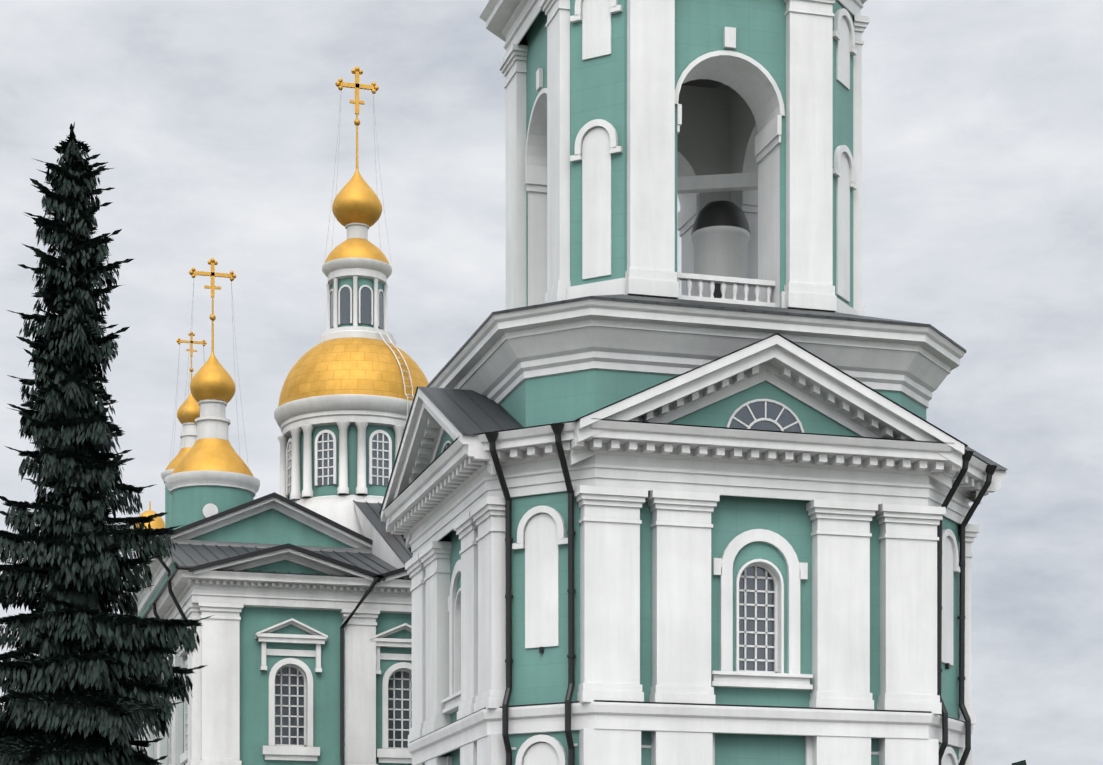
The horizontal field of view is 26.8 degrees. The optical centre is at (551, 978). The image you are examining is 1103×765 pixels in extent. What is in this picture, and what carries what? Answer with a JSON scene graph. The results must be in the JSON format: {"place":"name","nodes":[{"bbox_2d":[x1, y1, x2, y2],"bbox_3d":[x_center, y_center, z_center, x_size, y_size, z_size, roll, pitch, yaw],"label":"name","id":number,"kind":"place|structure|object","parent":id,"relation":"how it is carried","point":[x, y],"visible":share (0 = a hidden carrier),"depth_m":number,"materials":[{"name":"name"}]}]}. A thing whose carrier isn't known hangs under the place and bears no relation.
{"place":"outdoors","nodes":[
{"label":"outdoors","id":0,"kind":"place"},
{"bbox_2d":[117,66,428,764],"bbox_3d":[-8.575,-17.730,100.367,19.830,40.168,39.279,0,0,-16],"label":"church","id":1,"kind":"structure","parent":0,"point":[299,586],"depth_m":86.75,"materials":[{"name":"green paint"}]},
{"bbox_2d":[0,0,1102,764],"label":"sky","id":2,"kind":"structure","parent":0,"point":[215,122],"materials":[{"name":"grey"}]},
{"bbox_2d":[379,0,1007,764],"bbox_3d":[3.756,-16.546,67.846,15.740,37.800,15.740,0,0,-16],"label":"bell tower","id":3,"kind":"structure","parent":0,"point":[637,508],"depth_m":62.06,"materials":[{"name":"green paint"}]},
{"label":"ground","id":4,"kind":"structure","parent":0,"visible":0},
{"bbox_2d":[0,122,213,764],"bbox_3d":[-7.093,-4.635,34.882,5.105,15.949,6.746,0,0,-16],"label":"spruce","id":5,"kind":"object","parent":4,"relation":"on","point":[79,697],"visible":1,"depth_m":34.38,"materials":[{"name":"green plant"}]},
{"bbox_2d":[1011,760,1026,764],"bbox_3d":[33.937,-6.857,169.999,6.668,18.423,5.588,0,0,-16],"label":"tree","id":6,"kind":"object","parent":4,"relation":"on","point":[1022,762],"visible":1,"depth_m":169.80,"materials":[{"name":"green plant"}]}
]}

